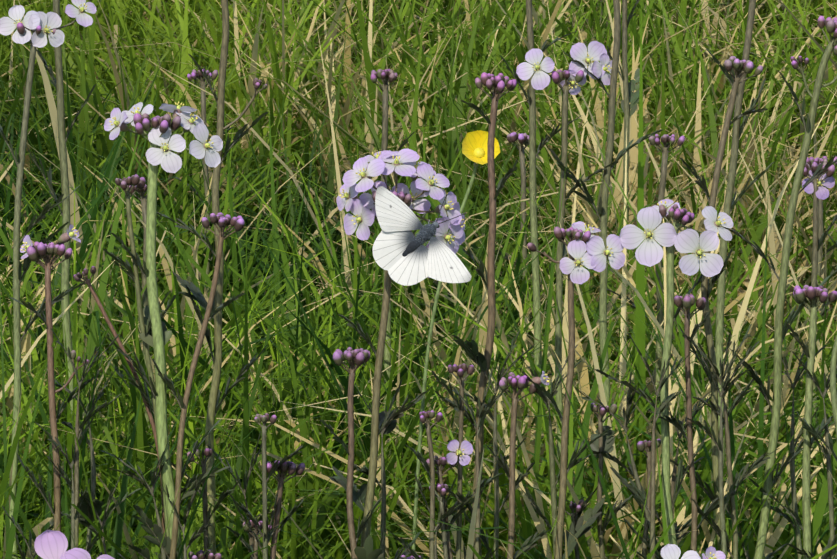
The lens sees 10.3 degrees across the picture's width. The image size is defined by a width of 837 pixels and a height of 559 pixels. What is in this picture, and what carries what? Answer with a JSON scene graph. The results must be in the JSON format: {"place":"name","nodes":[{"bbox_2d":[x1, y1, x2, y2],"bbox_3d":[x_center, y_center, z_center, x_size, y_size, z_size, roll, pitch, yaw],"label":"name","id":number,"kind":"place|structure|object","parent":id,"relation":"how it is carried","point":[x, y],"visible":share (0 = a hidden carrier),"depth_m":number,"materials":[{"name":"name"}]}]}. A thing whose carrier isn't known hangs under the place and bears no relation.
{"place":"outdoors","nodes":[
{"label":"outdoors","id":0,"kind":"place"},
{"bbox_2d":[0,0,836,558],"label":"meadow grass","id":1,"kind":"structure","parent":0,"point":[450,48],"depth_m":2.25,"materials":[{"name":"green plant"}]},
{"label":"meadow ground","id":2,"kind":"structure","parent":0,"visible":0},
{"bbox_2d":[2,506,64,558],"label":"cuckooflower","id":3,"kind":"object","parent":2,"relation":"on","point":[22,555],"visible":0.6,"depth_m":1.51,"materials":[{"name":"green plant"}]},
{"bbox_2d":[0,0,96,558],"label":"cuckoo flower","id":4,"kind":"object","parent":2,"relation":"on","point":[39,24],"visible":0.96,"depth_m":1.63,"materials":[{"name":"green plant"}]},
{"bbox_2d":[10,224,101,556],"bbox_3d":[-0.115,0.114,1.501,0.033,0.260,0.060,-6,15,-22],"label":"cuckoo flower","id":5,"kind":"object","parent":2,"relation":"on","point":[36,251],"visible":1,"depth_m":1.49,"materials":[{"name":"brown plant"}]},
{"bbox_2d":[20,0,95,519],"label":"cuckoo flower","id":6,"kind":"object","parent":2,"relation":"on","point":[57,82],"visible":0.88,"depth_m":1.71,"materials":[{"name":"green plant"}]},
{"bbox_2d":[35,404,99,558],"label":"cuckoo flower shoot","id":7,"kind":"object","parent":2,"relation":"on","point":[79,503],"visible":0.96,"depth_m":1.49,"materials":[{"name":"green plant"}]},
{"bbox_2d":[34,530,113,558],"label":"cuckoo flower","id":8,"kind":"object","parent":2,"relation":"on","point":[50,544],"visible":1,"depth_m":1.16,"materials":[{"name":"pink plant"}]},
{"bbox_2d":[34,357,115,553],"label":"cuckooflower","id":9,"kind":"object","parent":2,"relation":"on","point":[86,508],"visible":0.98,"depth_m":1.50,"materials":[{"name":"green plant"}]},
{"bbox_2d":[46,328,121,552],"bbox_3d":[-0.106,0.119,1.492,0.035,0.206,0.043,6,15,23],"label":"cuckooflower","id":10,"kind":"object","parent":2,"relation":"on","point":[76,474],"visible":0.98,"depth_m":1.49,"materials":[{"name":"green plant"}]},
{"bbox_2d":[59,466,141,554],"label":"cuckoo flower shoot","id":11,"kind":"object","parent":2,"relation":"on","point":[90,526],"visible":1,"depth_m":1.49,"materials":[{"name":"green plant"}]},
{"bbox_2d":[73,266,164,532],"bbox_3d":[-0.090,0.106,1.523,0.014,0.219,0.056,-12,18,-39],"label":"cuckoo flower","id":12,"kind":"object","parent":2,"relation":"on","point":[78,277],"visible":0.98,"depth_m":1.51,"materials":[{"name":"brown plant"}]},
{"bbox_2d":[100,438,176,558],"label":"cuckoo flower","id":13,"kind":"object","parent":2,"relation":"on","point":[145,553],"visible":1,"depth_m":1.50,"materials":[{"name":"green plant"}]},
{"bbox_2d":[104,184,181,427],"bbox_3d":[-0.105,0.051,1.843,0.029,0.175,0.046,-11,18,-37],"label":"cuckoo flower","id":14,"kind":"object","parent":2,"relation":"on","point":[143,199],"visible":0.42,"depth_m":1.84,"materials":[{"name":"green plant"}]},
{"bbox_2d":[102,174,216,558],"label":"cuckoo flower","id":15,"kind":"object","parent":2,"relation":"on","point":[136,180],"visible":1,"depth_m":1.51,"materials":[{"name":"green plant"}]},
{"bbox_2d":[104,101,222,558],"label":"cuckoo flower","id":16,"kind":"object","parent":2,"relation":"on","point":[157,337],"visible":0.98,"depth_m":1.50,"materials":[{"name":"green plant"}]},
{"bbox_2d":[118,212,245,558],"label":"cuckoo flower","id":17,"kind":"object","parent":2,"relation":"on","point":[221,220],"visible":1,"depth_m":1.50,"materials":[{"name":"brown plant"}]},
{"bbox_2d":[158,469,217,558],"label":"cuckoo flower shoot","id":18,"kind":"object","parent":2,"relation":"on","point":[200,530],"visible":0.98,"depth_m":1.49,"materials":[{"name":"green plant"}]},
{"bbox_2d":[188,549,221,558],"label":"cuckoo flower","id":19,"kind":"object","parent":2,"relation":"on","point":[208,554],"visible":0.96,"depth_m":1.50,"materials":[{"name":"purple plant"}]},
{"bbox_2d":[148,0,267,554],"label":"cuckoo flower","id":20,"kind":"object","parent":2,"relation":"on","point":[214,403],"visible":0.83,"depth_m":1.58,"materials":[{"name":"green plant"}]},
{"bbox_2d":[175,69,247,292],"bbox_3d":[-0.092,0.033,2.180,0.033,0.258,0.068,-4,15,-17],"label":"cuckoo flower","id":21,"kind":"object","parent":2,"relation":"on","point":[194,75],"visible":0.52,"depth_m":2.17,"materials":[{"name":"green plant"}]},
{"bbox_2d":[187,448,239,551],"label":"cuckooflower","id":22,"kind":"object","parent":2,"relation":"on","point":[207,453],"visible":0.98,"depth_m":1.52,"materials":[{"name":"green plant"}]},
{"bbox_2d":[206,431,272,558],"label":"cuckoo flower shoot","id":23,"kind":"object","parent":2,"relation":"on","point":[251,538],"visible":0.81,"depth_m":1.53,"materials":[{"name":"green plant"}]},
{"bbox_2d":[225,520,271,558],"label":"cuckooflower","id":24,"kind":"object","parent":2,"relation":"on","point":[254,555],"visible":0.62,"depth_m":1.52,"materials":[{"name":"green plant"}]},
{"bbox_2d":[231,491,294,553],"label":"cuckoo flower shoot","id":25,"kind":"object","parent":2,"relation":"on","point":[269,534],"visible":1,"depth_m":1.49,"materials":[{"name":"green plant"}]},
{"bbox_2d":[227,414,302,558],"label":"cuckooflower","id":26,"kind":"object","parent":2,"relation":"on","point":[258,419],"visible":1,"depth_m":1.49,"materials":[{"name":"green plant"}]},
{"bbox_2d":[267,461,304,558],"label":"cuckoo flower","id":27,"kind":"object","parent":2,"relation":"on","point":[289,467],"visible":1,"depth_m":1.50,"materials":[{"name":"purple plant"}]},
{"bbox_2d":[320,347,382,558],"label":"cuckoo flower","id":28,"kind":"object","parent":2,"relation":"on","point":[357,357],"visible":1,"depth_m":1.50,"materials":[{"name":"brown plant"}]},
{"bbox_2d":[359,69,426,479],"bbox_3d":[-0.009,0.028,1.859,0.032,0.220,0.058,-5,15,-21],"label":"cuckoo flower","id":29,"kind":"object","parent":2,"relation":"on","point":[385,76],"visible":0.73,"depth_m":1.85,"materials":[{"name":"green plant"}]},
{"bbox_2d":[354,377,433,558],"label":"cuckoo flower","id":30,"kind":"object","parent":2,"relation":"on","point":[389,427],"visible":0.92,"depth_m":1.51,"materials":[{"name":"green plant"}]},
{"bbox_2d":[329,148,465,558],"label":"cuckoo flower","id":31,"kind":"object","parent":2,"relation":"on","point":[357,206],"visible":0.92,"depth_m":1.50,"materials":[{"name":"purple plant"}]},
{"bbox_2d":[373,186,471,285],"bbox_3d":[0.001,-0.013,1.486,0.032,0.042,0.012,-44,-7,-8],"label":"butterfly","id":32,"kind":"object","parent":31,"relation":"on","point":[403,255],"visible":1,"depth_m":1.48},
{"bbox_2d":[401,555,420,558],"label":"cuckoo flower","id":33,"kind":"object","parent":2,"relation":"on","point":[410,557],"visible":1,"depth_m":1.50,"materials":[{"name":"purple plant"}]},
{"bbox_2d":[0,0,836,399],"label":"dead meadow stalks","id":34,"kind":"object","parent":2,"relation":"on","point":[518,108],"visible":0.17,"depth_m":2.33,"materials":[{"name":"beige plant"}]},
{"bbox_2d":[386,410,480,558],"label":"cuckooflower","id":35,"kind":"object","parent":2,"relation":"on","point":[423,415],"visible":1,"depth_m":1.49,"materials":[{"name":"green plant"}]},
{"bbox_2d":[401,483,473,558],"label":"cuckooflower","id":36,"kind":"object","parent":2,"relation":"on","point":[441,490],"visible":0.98,"depth_m":1.49,"materials":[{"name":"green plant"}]},
{"bbox_2d":[412,473,475,558],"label":"cuckoo flower shoot","id":37,"kind":"object","parent":2,"relation":"on","point":[427,506],"visible":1,"depth_m":1.50,"materials":[{"name":"green plant"}]},
{"bbox_2d":[426,439,472,558],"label":"cuckoo flower","id":38,"kind":"object","parent":2,"relation":"on","point":[466,447],"visible":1,"depth_m":1.49,"materials":[{"name":"purple plant"}]},
{"bbox_2d":[412,130,499,549],"bbox_3d":[0.006,0.072,1.610,0.014,0.242,0.060,10,17,34],"label":"buttercup","id":39,"kind":"object","parent":2,"relation":"on","point":[474,146],"visible":0.81,"depth_m":1.60,"materials":[{"name":"green plant"}]},
{"bbox_2d":[431,363,502,558],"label":"cuckooflower","id":40,"kind":"object","parent":2,"relation":"on","point":[460,370],"visible":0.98,"depth_m":1.50,"materials":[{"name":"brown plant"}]},
{"bbox_2d":[428,72,526,558],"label":"cuckoo flower","id":41,"kind":"object","parent":2,"relation":"on","point":[499,82],"visible":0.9,"depth_m":1.52,"materials":[{"name":"brown plant"}]},
{"bbox_2d":[445,367,511,558],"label":"cuckooflower","id":42,"kind":"object","parent":2,"relation":"on","point":[478,424],"visible":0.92,"depth_m":1.49,"materials":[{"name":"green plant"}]},
{"bbox_2d":[463,330,535,558],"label":"cuckooflower","id":43,"kind":"object","parent":2,"relation":"on","point":[520,478],"visible":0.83,"depth_m":1.52,"materials":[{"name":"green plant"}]},
{"bbox_2d":[486,371,554,558],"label":"cuckoo flower","id":44,"kind":"object","parent":2,"relation":"on","point":[521,383],"visible":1,"depth_m":1.50,"materials":[{"name":"brown plant"}]},
{"bbox_2d":[495,132,550,353],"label":"cuckoo flower","id":45,"kind":"object","parent":2,"relation":"on","point":[522,138],"visible":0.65,"depth_m":2.08,"materials":[{"name":"green plant"}]},
{"bbox_2d":[499,0,581,484],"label":"cuckoo flower","id":46,"kind":"object","parent":2,"relation":"on","point":[531,98],"visible":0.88,"depth_m":1.80,"materials":[{"name":"green plant"}]},
{"bbox_2d":[517,344,590,558],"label":"cuckoo flower","id":47,"kind":"object","parent":2,"relation":"on","point":[553,481],"visible":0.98,"depth_m":1.51,"materials":[{"name":"green plant"}]},
{"bbox_2d":[516,41,617,551],"bbox_3d":[0.055,0.057,1.701,0.038,0.282,0.068,0,14,-1],"label":"cuckoo flower","id":48,"kind":"object","parent":2,"relation":"on","point":[575,73],"visible":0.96,"depth_m":1.70,"materials":[{"name":"green plant"}]},
{"bbox_2d":[522,221,624,558],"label":"cuckoo flower","id":49,"kind":"object","parent":2,"relation":"on","point":[596,255],"visible":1,"depth_m":1.50,"materials":[{"name":"pink plant"}]},
{"bbox_2d":[565,487,596,558],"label":"flowering plant","id":50,"kind":"object","parent":2,"relation":"on","point":[581,506],"visible":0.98,"depth_m":1.51,"materials":[{"name":"green plant"}]},
{"bbox_2d":[564,403,631,558],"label":"flowering plant","id":51,"kind":"object","parent":2,"relation":"on","point":[604,443],"visible":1,"depth_m":1.51,"materials":[{"name":"green plant"}]},
{"bbox_2d":[549,0,662,534],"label":"cuckoo flower","id":52,"kind":"object","parent":2,"relation":"on","point":[602,207],"visible":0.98,"depth_m":1.70,"materials":[{"name":"green plant"}]},
{"bbox_2d":[593,0,643,317],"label":"cuckoo flower","id":53,"kind":"object","parent":2,"relation":"on","point":[630,97],"visible":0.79,"depth_m":2.16,"materials":[{"name":"green plant"}]},
{"bbox_2d":[576,372,698,558],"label":"cuckoo flower","id":54,"kind":"object","parent":2,"relation":"on","point":[632,471],"visible":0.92,"depth_m":1.51,"materials":[{"name":"green plant"}]},
{"bbox_2d":[607,134,693,438],"bbox_3d":[0.096,0.055,1.822,0.037,0.220,0.054,-6,15,-21],"label":"cuckoo flower","id":55,"kind":"object","parent":2,"relation":"on","point":[665,139],"visible":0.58,"depth_m":1.82,"materials":[{"name":"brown plant"}]},
{"bbox_2d":[610,333,705,558],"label":"cuckoo flower shoot","id":56,"kind":"object","parent":2,"relation":"on","point":[640,496],"visible":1,"depth_m":1.49,"materials":[{"name":"green plant"}]},
{"bbox_2d":[627,439,690,558],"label":"flowering plant","id":57,"kind":"object","parent":2,"relation":"on","point":[645,445],"visible":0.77,"depth_m":1.51,"materials":[{"name":"green plant"}]},
{"bbox_2d":[594,199,732,558],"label":"cuckoo flower","id":58,"kind":"object","parent":2,"relation":"on","point":[649,251],"visible":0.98,"depth_m":1.49,"materials":[{"name":"pink plant"}]},
{"bbox_2d":[644,388,719,528],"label":"cuckoo flower shoot","id":59,"kind":"object","parent":2,"relation":"on","point":[696,408],"visible":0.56,"depth_m":1.52,"materials":[{"name":"green plant"}]},
{"bbox_2d":[631,294,739,558],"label":"cuckoo flower","id":60,"kind":"object","parent":2,"relation":"on","point":[686,302],"visible":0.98,"depth_m":1.49,"materials":[{"name":"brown plant"}]},
{"bbox_2d":[661,544,725,558],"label":"cuckoo flower","id":61,"kind":"object","parent":2,"relation":"on","point":[670,551],"visible":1,"depth_m":1.40,"materials":[{"name":"white plant"}]},
{"bbox_2d":[682,335,758,558],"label":"cuckoo flower shoot","id":62,"kind":"object","parent":2,"relation":"on","point":[719,444],"visible":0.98,"depth_m":1.49,"materials":[{"name":"green plant"}]},
{"bbox_2d":[670,56,787,558],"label":"cuckoo flower","id":63,"kind":"object","parent":2,"relation":"on","point":[738,66],"visible":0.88,"depth_m":1.52,"materials":[{"name":"green plant"}]},
{"bbox_2d":[680,324,779,558],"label":"cuckoo flower shoot","id":64,"kind":"object","parent":2,"relation":"on","point":[716,528],"visible":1,"depth_m":1.49,"materials":[{"name":"green plant"}]},
{"bbox_2d":[706,0,774,543],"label":"cuckoo flower","id":65,"kind":"object","parent":2,"relation":"on","point":[729,203],"visible":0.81,"depth_m":1.63,"materials":[{"name":"green plant"}]},
{"bbox_2d":[716,16,836,558],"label":"cuckoo flower","id":66,"kind":"object","parent":2,"relation":"on","point":[830,25],"visible":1,"depth_m":1.50,"materials":[{"name":"green plant"}]},
{"bbox_2d":[749,285,836,558],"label":"cuckoo flower","id":67,"kind":"object","parent":2,"relation":"on","point":[812,295],"visible":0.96,"depth_m":1.50,"materials":[{"name":"green plant"}]},
{"bbox_2d":[754,336,836,558],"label":"cuckoo flower shoot","id":68,"kind":"object","parent":2,"relation":"on","point":[793,442],"visible":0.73,"depth_m":1.53,"materials":[{"name":"green plant"}]},
{"bbox_2d":[785,156,836,333],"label":"cuckoo flower","id":69,"kind":"object","parent":2,"relation":"on","point":[810,161],"visible":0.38,"depth_m":2.04,"materials":[{"name":"green plant"}]},
{"bbox_2d":[787,352,836,558],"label":"cuckoo flower shoot","id":70,"kind":"object","parent":2,"relation":"on","point":[827,455],"visible":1,"depth_m":1.50,"materials":[{"name":"green plant"}]},
{"bbox_2d":[791,233,836,460],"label":"cuckoo flower","id":71,"kind":"object","parent":2,"relation":"on","point":[833,368],"visible":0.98,"depth_m":1.49,"materials":[{"name":"green plant"}]},
{"bbox_2d":[802,162,836,474],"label":"cuckoo flower","id":72,"kind":"object","parent":2,"relation":"on","point":[816,188],"visible":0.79,"depth_m":1.80,"materials":[{"name":"green plant"}]}
]}

